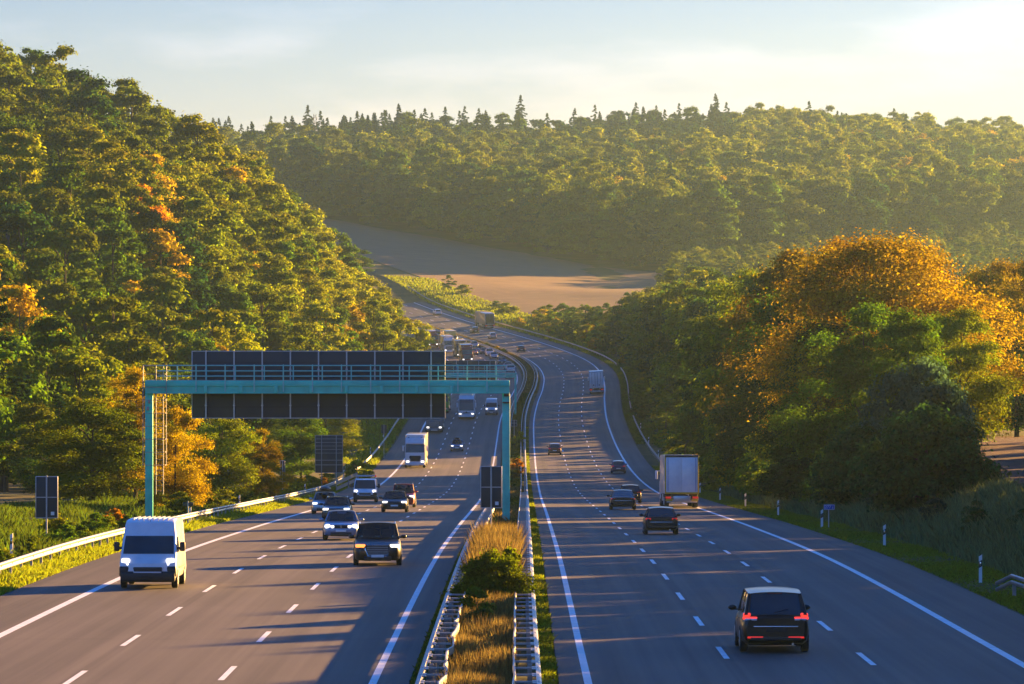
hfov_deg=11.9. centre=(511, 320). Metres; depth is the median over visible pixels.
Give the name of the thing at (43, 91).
broadleaf tree
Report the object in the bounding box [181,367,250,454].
broadleaf tree
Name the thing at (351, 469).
shrub
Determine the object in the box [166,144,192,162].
broadleaf tree
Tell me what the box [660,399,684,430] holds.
broadleaf tree
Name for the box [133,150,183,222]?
broadleaf tree
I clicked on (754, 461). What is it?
broadleaf tree
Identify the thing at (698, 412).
broadleaf tree
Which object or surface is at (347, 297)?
broadleaf tree
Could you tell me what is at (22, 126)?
broadleaf tree
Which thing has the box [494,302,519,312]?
shrub
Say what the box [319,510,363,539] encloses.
car
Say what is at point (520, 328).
guard rail
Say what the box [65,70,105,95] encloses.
broadleaf tree
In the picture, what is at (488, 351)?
car
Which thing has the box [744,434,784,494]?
broadleaf tree
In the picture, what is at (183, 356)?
broadleaf tree
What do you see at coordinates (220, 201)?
broadleaf tree
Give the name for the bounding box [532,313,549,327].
shrub
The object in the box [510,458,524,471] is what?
shrub
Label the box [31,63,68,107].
broadleaf tree
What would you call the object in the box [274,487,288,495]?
shrub
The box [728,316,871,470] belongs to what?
broadleaf tree
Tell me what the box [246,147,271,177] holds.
broadleaf tree
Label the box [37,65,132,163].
broadleaf tree
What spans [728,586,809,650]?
car
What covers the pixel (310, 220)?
broadleaf tree
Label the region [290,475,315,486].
shrub
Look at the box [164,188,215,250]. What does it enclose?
broadleaf tree
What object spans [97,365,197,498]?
broadleaf tree
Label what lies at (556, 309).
shrub
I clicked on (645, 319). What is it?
broadleaf tree
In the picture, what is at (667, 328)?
broadleaf tree
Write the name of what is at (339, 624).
road
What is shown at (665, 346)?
broadleaf tree
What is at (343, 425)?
broadleaf tree
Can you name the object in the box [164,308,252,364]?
broadleaf tree
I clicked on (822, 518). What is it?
delineator post
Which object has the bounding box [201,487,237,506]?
shrub
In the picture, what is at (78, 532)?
shrub
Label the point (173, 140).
broadleaf tree
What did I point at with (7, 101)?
broadleaf tree
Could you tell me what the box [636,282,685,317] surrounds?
broadleaf tree
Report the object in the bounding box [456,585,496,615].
shrub
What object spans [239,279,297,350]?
broadleaf tree
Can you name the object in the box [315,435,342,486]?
direction board
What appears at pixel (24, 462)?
broadleaf tree
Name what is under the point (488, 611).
shrub
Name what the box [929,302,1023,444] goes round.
broadleaf tree
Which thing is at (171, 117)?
broadleaf tree
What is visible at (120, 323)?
broadleaf tree
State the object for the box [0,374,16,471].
broadleaf tree
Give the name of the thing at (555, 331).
shrub
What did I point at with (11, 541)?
delineator post
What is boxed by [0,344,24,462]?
broadleaf tree
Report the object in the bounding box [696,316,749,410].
broadleaf tree
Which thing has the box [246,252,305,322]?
broadleaf tree
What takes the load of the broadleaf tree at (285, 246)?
on the ground at (598, 268)
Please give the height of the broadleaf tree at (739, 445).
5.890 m
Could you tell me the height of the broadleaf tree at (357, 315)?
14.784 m
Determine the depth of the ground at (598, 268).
1408.94 m
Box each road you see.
[0,328,521,683]
[401,302,1023,683]
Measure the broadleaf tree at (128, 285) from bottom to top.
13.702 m
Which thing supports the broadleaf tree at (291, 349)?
on the ground at (598, 268)
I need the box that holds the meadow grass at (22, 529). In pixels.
[0,482,314,571]
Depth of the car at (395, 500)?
347.40 m
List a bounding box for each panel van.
[114,516,185,587]
[350,475,379,501]
[484,398,498,414]
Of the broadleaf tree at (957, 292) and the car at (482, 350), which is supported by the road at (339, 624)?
the car at (482, 350)
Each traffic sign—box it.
[35,475,57,534]
[480,465,501,525]
[511,420,516,425]
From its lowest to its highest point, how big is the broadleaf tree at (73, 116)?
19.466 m
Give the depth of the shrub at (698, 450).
549.05 m
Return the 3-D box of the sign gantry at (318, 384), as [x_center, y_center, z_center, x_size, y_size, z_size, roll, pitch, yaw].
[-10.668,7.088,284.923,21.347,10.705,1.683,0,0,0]
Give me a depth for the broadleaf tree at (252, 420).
559.71 m
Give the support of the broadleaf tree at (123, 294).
on the ground at (598, 268)
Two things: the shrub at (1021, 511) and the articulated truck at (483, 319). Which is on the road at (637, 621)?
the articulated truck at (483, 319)
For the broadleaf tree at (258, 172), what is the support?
on the ground at (598, 268)
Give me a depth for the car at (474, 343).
1199.78 m
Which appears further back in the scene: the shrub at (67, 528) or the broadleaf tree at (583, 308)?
the broadleaf tree at (583, 308)
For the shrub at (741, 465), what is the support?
on the ground at (598, 268)
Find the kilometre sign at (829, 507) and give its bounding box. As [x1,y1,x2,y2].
[824,505,834,526]
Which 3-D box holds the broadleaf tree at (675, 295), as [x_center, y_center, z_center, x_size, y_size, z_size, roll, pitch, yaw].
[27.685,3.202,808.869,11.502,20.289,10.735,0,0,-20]
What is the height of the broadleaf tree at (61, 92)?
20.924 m
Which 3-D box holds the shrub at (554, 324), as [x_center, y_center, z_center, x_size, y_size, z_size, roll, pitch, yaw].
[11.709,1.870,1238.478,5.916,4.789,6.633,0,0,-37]
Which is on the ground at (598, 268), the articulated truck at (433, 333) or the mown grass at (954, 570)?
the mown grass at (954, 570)
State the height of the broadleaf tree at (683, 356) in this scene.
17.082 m
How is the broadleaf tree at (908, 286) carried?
on the ground at (598, 268)
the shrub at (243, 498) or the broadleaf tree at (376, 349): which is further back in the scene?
the broadleaf tree at (376, 349)
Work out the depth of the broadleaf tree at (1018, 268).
478.34 m
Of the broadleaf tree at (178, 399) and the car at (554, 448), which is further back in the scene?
the car at (554, 448)
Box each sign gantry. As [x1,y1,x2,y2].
[143,351,509,519]
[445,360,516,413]
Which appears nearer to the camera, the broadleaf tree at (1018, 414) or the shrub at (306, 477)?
the broadleaf tree at (1018, 414)
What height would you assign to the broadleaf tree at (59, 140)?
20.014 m
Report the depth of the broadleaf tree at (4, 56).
971.89 m
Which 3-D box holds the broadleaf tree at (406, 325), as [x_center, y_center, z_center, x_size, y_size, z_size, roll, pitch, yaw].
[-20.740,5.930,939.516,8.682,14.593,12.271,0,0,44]
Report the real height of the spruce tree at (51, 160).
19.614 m
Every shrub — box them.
[0,547,14,559]
[0,549,6,561]
[19,541,40,553]
[25,536,42,545]
[36,513,67,532]
[42,521,75,543]
[63,520,91,538]
[72,524,89,538]
[74,512,111,533]
[101,516,118,528]
[102,508,123,521]
[116,514,132,528]
[119,517,129,524]
[134,499,155,508]
[161,491,197,511]
[169,497,200,514]
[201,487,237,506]
[208,499,223,508]
[230,491,254,502]
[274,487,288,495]
[278,484,297,493]
[289,477,309,489]
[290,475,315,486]
[306,476,322,488]
[319,473,335,478]
[320,477,330,485]
[342,459,374,485]
[438,547,543,613]
[454,284,474,292]
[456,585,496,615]
[462,606,494,622]
[488,300,502,308]
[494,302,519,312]
[501,542,524,576]
[509,317,525,326]
[510,431,525,445]
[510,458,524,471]
[510,470,525,479]
[532,309,554,315]
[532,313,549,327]
[536,318,559,331]
[542,310,555,323]
[544,304,552,309]
[544,319,571,330]
[549,325,574,338]
[552,307,563,312]
[566,333,576,340]
[574,324,592,341]
[583,333,592,344]
[586,329,601,340]
[586,337,598,348]
[625,356,637,375]
[625,399,651,417]
[650,406,687,429]
[657,433,680,451]
[658,435,684,464]
[659,430,677,439]
[663,439,695,454]
[682,441,710,456]
[699,443,715,470]
[699,452,727,490]
[730,450,756,490]
[736,461,769,495]
[749,446,817,499]
[798,477,818,501]
[802,419,912,505]
[841,400,1018,512]
[850,354,989,458]
[918,497,947,520]
[959,507,990,530]
[961,500,980,515]
[1007,508,1023,524]
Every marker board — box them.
[183,501,192,512]
[280,460,284,489]
[381,425,386,432]
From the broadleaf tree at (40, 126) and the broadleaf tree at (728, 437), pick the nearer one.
the broadleaf tree at (728, 437)
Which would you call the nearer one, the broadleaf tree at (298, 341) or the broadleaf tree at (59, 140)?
the broadleaf tree at (298, 341)
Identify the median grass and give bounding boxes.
[403,317,539,393]
[488,392,530,527]
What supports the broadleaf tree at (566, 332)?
on the ground at (598, 268)
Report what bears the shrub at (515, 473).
on the ground at (598, 268)
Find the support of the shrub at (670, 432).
on the ground at (598, 268)
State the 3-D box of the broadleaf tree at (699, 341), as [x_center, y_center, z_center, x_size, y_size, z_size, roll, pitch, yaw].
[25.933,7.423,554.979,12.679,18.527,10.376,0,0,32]
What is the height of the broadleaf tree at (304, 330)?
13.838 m
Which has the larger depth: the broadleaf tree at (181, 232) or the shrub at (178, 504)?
the broadleaf tree at (181, 232)
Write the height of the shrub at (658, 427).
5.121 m
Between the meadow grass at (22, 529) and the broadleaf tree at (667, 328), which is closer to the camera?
the meadow grass at (22, 529)
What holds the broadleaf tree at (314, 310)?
on the ground at (598, 268)
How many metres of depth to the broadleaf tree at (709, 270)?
1065.39 m
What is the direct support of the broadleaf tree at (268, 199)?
on the ground at (598, 268)
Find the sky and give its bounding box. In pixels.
[0,0,1023,137]
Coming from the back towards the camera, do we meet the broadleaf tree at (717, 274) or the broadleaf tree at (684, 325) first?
the broadleaf tree at (717, 274)
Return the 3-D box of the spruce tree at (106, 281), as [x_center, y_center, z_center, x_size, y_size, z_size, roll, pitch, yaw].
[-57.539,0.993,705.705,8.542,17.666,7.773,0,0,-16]
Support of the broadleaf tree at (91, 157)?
on the ground at (598, 268)
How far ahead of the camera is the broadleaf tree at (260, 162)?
1074.10 m
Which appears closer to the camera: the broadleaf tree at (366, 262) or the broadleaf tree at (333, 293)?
the broadleaf tree at (333, 293)
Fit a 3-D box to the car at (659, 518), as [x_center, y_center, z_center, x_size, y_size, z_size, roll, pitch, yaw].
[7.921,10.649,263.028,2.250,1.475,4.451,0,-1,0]
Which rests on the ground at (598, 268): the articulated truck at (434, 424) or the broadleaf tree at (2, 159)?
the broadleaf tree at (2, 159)
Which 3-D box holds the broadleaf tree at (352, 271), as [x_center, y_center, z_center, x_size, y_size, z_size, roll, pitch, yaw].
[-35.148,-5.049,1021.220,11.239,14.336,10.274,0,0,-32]
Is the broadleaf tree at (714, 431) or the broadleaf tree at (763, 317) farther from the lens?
the broadleaf tree at (714, 431)
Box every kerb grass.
[409,529,471,683]
[525,426,558,683]
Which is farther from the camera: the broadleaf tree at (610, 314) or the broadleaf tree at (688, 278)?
the broadleaf tree at (610, 314)
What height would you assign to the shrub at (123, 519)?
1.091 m
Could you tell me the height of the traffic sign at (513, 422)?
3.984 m
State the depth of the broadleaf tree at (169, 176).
906.64 m
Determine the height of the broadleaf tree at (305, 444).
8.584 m
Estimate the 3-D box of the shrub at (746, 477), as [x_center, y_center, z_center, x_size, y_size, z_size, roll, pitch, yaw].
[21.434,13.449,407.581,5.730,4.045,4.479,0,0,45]
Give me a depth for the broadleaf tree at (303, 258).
884.38 m
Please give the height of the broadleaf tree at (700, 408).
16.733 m
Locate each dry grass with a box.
[433,518,531,683]
[492,423,522,523]
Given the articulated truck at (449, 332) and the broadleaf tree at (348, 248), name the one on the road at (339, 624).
the articulated truck at (449, 332)
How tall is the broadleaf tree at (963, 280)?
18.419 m
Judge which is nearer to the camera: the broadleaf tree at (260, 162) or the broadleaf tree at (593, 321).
the broadleaf tree at (260, 162)
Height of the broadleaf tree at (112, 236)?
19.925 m
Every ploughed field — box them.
[320,218,673,313]
[979,436,1023,484]
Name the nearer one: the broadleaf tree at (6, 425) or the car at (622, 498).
the car at (622, 498)
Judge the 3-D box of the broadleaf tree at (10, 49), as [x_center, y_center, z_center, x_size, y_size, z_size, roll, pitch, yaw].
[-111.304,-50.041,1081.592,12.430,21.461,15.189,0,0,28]
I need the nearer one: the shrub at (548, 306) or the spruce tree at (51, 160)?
the spruce tree at (51, 160)
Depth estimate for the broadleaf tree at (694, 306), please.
720.20 m
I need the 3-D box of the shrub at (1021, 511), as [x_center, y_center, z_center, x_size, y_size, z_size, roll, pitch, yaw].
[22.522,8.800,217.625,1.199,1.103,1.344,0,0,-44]
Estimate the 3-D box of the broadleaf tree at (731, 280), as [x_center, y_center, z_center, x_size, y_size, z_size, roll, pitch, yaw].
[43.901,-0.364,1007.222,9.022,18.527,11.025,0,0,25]
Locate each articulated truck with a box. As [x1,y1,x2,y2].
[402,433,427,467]
[423,329,437,346]
[424,418,444,431]
[438,334,453,351]
[440,329,458,338]
[445,394,450,412]
[452,338,466,357]
[458,343,473,360]
[473,311,494,327]
[655,455,698,507]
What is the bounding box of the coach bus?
[456,394,475,418]
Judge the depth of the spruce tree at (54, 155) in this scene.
861.37 m
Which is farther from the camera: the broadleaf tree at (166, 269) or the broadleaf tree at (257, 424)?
the broadleaf tree at (166, 269)
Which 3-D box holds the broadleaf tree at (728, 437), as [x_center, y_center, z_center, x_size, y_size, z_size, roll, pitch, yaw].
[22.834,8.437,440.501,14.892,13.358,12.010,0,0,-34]
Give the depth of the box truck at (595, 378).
887.97 m
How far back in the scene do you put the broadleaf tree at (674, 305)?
794.80 m
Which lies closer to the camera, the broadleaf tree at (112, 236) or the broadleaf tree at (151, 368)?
the broadleaf tree at (151, 368)
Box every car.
[309,486,335,513]
[319,496,354,519]
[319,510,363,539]
[348,521,406,564]
[379,491,410,511]
[390,483,417,506]
[433,309,440,314]
[449,436,464,450]
[470,327,478,332]
[470,341,478,346]
[480,347,486,353]
[485,348,493,355]
[487,332,496,338]
[489,352,498,358]
[497,357,505,363]
[505,364,515,371]
[516,345,524,351]
[546,443,562,454]
[607,489,637,509]
[609,460,626,472]
[616,484,642,502]
[639,506,680,533]
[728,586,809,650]
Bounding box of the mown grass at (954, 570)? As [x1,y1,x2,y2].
[651,465,1023,614]
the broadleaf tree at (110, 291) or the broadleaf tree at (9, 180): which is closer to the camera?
the broadleaf tree at (110, 291)
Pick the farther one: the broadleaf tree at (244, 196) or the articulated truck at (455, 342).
the articulated truck at (455, 342)
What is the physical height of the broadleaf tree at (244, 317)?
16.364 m
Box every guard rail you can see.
[0,477,343,574]
[336,473,358,490]
[357,418,399,468]
[400,314,541,683]
[407,286,616,363]
[412,321,526,683]
[620,367,659,460]
[995,574,1023,595]
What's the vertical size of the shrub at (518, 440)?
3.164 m
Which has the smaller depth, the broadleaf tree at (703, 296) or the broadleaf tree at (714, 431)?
the broadleaf tree at (714, 431)
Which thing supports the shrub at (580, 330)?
on the ground at (598, 268)
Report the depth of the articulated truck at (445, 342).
1174.67 m
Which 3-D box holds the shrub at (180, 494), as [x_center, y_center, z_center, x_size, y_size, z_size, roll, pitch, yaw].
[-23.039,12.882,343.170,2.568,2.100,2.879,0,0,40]
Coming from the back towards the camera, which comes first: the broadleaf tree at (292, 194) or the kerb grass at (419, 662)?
the broadleaf tree at (292, 194)
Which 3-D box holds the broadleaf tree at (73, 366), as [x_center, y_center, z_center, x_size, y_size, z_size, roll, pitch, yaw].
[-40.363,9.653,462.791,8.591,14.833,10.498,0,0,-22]
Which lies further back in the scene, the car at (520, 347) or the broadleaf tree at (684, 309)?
the car at (520, 347)
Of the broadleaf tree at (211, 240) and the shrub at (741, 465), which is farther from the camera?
the broadleaf tree at (211, 240)
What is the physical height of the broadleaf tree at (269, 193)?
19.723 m
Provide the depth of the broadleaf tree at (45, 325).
482.38 m
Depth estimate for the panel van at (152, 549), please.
178.91 m
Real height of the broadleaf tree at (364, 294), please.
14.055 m
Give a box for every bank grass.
[384,274,616,349]
[717,471,1023,577]
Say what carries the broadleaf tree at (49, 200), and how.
on the ground at (598, 268)
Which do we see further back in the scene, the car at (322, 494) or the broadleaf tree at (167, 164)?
the broadleaf tree at (167, 164)
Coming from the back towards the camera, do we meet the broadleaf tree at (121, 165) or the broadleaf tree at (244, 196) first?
the broadleaf tree at (244, 196)
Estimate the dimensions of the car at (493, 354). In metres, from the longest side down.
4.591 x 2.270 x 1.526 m
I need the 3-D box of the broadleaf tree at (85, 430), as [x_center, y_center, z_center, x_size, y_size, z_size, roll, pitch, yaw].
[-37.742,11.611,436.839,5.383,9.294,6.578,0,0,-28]
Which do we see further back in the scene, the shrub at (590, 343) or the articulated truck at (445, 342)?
the articulated truck at (445, 342)
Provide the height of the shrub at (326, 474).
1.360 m
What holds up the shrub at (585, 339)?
on the ground at (598, 268)
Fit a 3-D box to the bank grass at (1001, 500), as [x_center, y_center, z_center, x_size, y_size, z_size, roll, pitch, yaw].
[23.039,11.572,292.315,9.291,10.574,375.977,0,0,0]
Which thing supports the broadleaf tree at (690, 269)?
on the ground at (598, 268)
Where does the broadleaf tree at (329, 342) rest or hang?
on the ground at (598, 268)
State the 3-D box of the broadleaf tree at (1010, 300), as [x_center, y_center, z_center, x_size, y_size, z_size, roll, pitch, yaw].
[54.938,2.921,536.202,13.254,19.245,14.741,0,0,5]
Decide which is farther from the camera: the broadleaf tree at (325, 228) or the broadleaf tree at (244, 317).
the broadleaf tree at (325, 228)
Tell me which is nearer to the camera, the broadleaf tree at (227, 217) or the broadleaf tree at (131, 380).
the broadleaf tree at (131, 380)
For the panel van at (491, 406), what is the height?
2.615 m
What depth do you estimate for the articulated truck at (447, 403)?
809.97 m
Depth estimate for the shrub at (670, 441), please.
609.44 m
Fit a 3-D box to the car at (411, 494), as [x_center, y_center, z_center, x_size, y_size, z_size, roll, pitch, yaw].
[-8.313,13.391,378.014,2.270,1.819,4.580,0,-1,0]
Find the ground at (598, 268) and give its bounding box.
[0,210,1023,683]
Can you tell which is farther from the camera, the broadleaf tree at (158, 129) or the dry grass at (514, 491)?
the broadleaf tree at (158, 129)
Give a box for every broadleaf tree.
[0,47,29,116]
[0,58,18,116]
[0,64,46,115]
[0,113,36,190]
[0,128,45,199]
[0,129,54,250]
[0,167,24,254]
[0,188,32,300]
[0,198,69,303]
[0,244,47,330]
[0,253,26,334]
[0,282,69,337]
[0,326,58,491]
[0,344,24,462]
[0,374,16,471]
[0,402,56,492]
[1,46,30,76]
[4,79,59,120]
[5,417,97,493]
[9,114,49,171]
[15,46,46,104]
[15,275,100,354]
[16,76,52,120]
[16,311,125,445]
[17,247,72,326]
[17,397,162,502]
[19,216,103,328]
[21,326,80,403]
[24,181,96,266]
[26,45,97,119]
[29,158,88,274]
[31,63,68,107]
[32,86,88,157]
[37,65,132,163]
[38,111,102,169]
[38,121,83,188]
[40,109,97,155]
[44,281,130,352]
[44,345,118,440]
[49,199,159,282]
[53,354,133,490]
[54,151,112,218]
[57,135,147,245]
[62,75,127,130]
[63,125,111,192]
[63,183,146,278]
[64,153,113,210]
[64,294,171,377]
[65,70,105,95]
[66,395,109,478]
[67,217,152,290]
[68,404,108,482]
[94,286,160,363]
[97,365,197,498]
[99,133,174,230]
[99,326,169,372]
[100,185,166,284]
[102,289,125,322]
[104,126,161,171]
[108,77,158,126]
[109,82,169,150]
[117,364,171,453]
[118,362,179,429]
[121,279,159,333]
[121,370,178,444]
[125,209,188,287]
[126,116,176,177]
[132,183,172,262]
[132,271,192,372]
[132,404,219,506]
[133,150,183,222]
[134,225,194,298]
[135,143,168,179]
[141,276,234,347]
[144,221,210,320]
[146,265,188,316]
[148,108,192,149]
[156,401,214,473]
[157,170,186,205]
[158,161,199,219]
[159,115,204,157]
[159,161,182,175]
[161,375,188,461]
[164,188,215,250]
[164,196,237,291]
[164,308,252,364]
[166,139,225,185]
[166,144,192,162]
[168,327,215,375]
[168,336,219,424]
[170,110,230,188]
[179,418,261,496]
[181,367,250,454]
[187,172,234,223]
[187,208,252,291]
[192,263,234,311]
[202,214,268,279]
[203,194,251,277]
[204,282,235,330]
[206,238,257,293]
[206,418,264,457]
[208,310,267,350]
[213,343,228,350]
[217,288,261,346]
[222,163,260,199]
[224,330,268,350]
[225,182,262,236]
[230,149,254,167]
[233,201,271,264]
[237,428,300,497]
[238,165,271,191]
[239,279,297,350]
[243,156,280,202]
[243,215,308,287]
[244,418,280,451]
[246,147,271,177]
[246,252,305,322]
[247,418,309,466]
[249,248,303,330]
[250,236,313,307]
[251,181,294,216]
[251,188,311,237]
[255,180,292,240]
[267,418,329,477]
[268,212,298,251]
[280,332,325,420]
[281,185,302,241]
[283,347,306,350]
[284,324,325,350]
[286,202,333,252]
[287,299,348,350]
[288,209,338,253]
[288,250,329,323]
[292,240,337,299]
[292,266,329,339]
[294,213,331,250]
[298,418,368,454]
[307,302,367,350]
[310,256,342,317]
[317,249,358,309]
[321,333,351,350]
[323,224,342,260]
[323,304,375,350]
[328,259,357,307]
[328,263,363,326]
[330,226,365,278]
[347,271,374,321]
[354,250,373,271]
[359,298,395,347]
[365,297,399,318]
[368,325,407,350]
[371,347,381,350]
[383,293,405,340]
[385,314,424,350]
[398,337,424,350]
[400,319,435,350]
[441,275,456,288]
[556,303,571,322]
[556,322,573,337]
[572,304,594,326]
[582,306,601,329]
[590,316,605,331]
[596,313,608,336]
[601,304,622,338]
[603,305,618,342]
[605,304,624,337]
[610,291,635,336]
[615,291,645,335]
[621,298,642,345]
[624,287,659,350]
[626,288,659,363]
[635,300,661,378]
[635,364,651,388]
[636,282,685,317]
[636,372,657,405]
[639,280,696,364]
[644,307,678,393]
[645,281,697,349]
[649,313,682,405]
[652,400,675,430]
[653,301,683,396]
[654,266,681,292]
[657,301,689,353]
[659,278,685,295]
[659,296,715,362]
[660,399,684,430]
[661,286,706,349]
[661,316,709,406]
[664,311,720,400]
[668,314,719,439]
[670,309,697,401]
[671,334,701,438]
[674,295,720,350]
[674,313,728,418]
[677,265,701,281]
[681,274,694,282]
[686,262,760,410]
[687,267,723,281]
[688,312,734,391]
[689,330,725,443]
[690,265,716,283]
[691,283,728,301]
[691,330,712,439]
[692,280,717,295]
[692,432,705,453]
[693,269,725,285]
[696,241,850,440]
[696,287,822,465]
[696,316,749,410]
[698,329,740,438]
[699,282,780,435]
[701,328,738,434]
[704,347,824,474]
[711,340,731,404]
[714,327,784,422]
[719,275,742,283]
[723,222,1023,441]
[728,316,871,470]
[732,430,761,471]
[742,445,773,486]
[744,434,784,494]
[755,294,945,472]
[818,230,894,346]
[840,305,962,427]
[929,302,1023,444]
[942,282,981,346]
[955,275,974,304]
[956,254,1023,432]
[961,312,1023,435]
[977,261,1023,426]
[981,323,1023,436]
[989,253,1023,369]
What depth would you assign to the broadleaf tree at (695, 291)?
770.26 m
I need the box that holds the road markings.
[0,303,1023,683]
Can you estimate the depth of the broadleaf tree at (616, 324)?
1132.15 m
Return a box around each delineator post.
[10,533,12,553]
[821,509,822,526]
[883,524,885,544]
[979,555,981,582]
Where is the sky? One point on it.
(245, 61)
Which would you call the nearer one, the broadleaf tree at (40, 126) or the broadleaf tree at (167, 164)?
the broadleaf tree at (40, 126)
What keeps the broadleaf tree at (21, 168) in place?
on the ground at (598, 268)
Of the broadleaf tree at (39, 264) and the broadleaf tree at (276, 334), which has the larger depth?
the broadleaf tree at (276, 334)
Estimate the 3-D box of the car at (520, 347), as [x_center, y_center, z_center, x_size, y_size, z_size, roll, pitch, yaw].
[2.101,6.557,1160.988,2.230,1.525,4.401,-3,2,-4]
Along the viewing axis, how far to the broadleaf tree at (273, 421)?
597.84 m
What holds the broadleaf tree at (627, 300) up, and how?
on the ground at (598, 268)
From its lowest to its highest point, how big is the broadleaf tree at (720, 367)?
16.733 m
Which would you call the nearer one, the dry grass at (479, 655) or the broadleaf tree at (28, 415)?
the dry grass at (479, 655)
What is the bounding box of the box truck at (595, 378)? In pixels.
[588,370,604,393]
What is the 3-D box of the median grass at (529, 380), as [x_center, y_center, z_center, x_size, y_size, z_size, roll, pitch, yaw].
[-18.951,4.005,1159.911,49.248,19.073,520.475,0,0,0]
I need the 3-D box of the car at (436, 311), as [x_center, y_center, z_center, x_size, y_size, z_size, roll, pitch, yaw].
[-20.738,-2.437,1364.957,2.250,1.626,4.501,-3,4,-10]
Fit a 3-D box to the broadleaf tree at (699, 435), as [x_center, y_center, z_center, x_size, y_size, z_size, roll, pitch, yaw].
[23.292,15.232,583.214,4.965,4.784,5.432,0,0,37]
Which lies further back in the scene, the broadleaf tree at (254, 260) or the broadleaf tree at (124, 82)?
the broadleaf tree at (124, 82)
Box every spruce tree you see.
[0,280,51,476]
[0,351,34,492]
[41,148,65,210]
[43,155,61,229]
[47,379,70,491]
[100,266,115,292]
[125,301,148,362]
[202,264,227,310]
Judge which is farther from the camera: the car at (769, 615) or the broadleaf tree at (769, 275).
the broadleaf tree at (769, 275)
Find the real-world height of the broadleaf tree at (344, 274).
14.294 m
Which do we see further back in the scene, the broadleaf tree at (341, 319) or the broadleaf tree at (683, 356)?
the broadleaf tree at (341, 319)
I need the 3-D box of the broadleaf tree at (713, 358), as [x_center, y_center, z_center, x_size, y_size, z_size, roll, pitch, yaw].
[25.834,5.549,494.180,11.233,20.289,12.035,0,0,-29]
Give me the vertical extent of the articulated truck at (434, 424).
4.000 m
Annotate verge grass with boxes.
[0,464,376,594]
[343,418,408,464]
[578,349,656,443]
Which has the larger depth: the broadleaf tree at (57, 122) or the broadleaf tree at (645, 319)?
the broadleaf tree at (57, 122)
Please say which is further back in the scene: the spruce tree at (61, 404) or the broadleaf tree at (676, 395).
the broadleaf tree at (676, 395)
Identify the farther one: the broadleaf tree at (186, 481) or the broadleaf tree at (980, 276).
the broadleaf tree at (980, 276)
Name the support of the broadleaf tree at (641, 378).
on the ground at (598, 268)
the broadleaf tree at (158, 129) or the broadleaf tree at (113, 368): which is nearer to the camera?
the broadleaf tree at (113, 368)
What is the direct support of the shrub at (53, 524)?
on the ground at (598, 268)
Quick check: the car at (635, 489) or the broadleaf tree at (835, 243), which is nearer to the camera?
the car at (635, 489)
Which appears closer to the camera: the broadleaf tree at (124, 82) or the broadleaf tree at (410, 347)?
the broadleaf tree at (410, 347)
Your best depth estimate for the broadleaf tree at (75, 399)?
458.15 m
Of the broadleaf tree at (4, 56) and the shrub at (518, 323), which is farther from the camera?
the shrub at (518, 323)
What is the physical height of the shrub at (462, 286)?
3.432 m
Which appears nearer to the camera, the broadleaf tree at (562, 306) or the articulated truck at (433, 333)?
the articulated truck at (433, 333)
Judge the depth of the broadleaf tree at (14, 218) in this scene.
718.55 m
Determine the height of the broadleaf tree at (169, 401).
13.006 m
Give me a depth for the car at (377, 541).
203.12 m
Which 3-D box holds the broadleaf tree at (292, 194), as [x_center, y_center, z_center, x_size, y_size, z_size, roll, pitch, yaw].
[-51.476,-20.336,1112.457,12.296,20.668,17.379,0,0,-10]
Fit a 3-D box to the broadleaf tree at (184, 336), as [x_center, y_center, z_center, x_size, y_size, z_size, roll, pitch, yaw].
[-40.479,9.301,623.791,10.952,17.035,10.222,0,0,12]
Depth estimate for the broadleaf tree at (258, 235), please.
903.99 m
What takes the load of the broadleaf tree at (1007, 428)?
on the ground at (598, 268)
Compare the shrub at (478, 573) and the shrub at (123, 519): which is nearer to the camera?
the shrub at (478, 573)
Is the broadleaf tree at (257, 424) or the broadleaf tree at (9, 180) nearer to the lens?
the broadleaf tree at (257, 424)
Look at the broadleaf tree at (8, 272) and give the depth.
671.22 m
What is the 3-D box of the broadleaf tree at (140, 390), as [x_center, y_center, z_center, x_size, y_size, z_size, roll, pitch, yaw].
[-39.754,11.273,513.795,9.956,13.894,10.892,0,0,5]
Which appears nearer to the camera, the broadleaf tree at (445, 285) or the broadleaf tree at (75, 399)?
the broadleaf tree at (75, 399)
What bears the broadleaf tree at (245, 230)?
on the ground at (598, 268)
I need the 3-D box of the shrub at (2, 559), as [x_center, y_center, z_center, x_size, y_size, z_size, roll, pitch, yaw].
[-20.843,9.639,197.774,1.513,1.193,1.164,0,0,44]

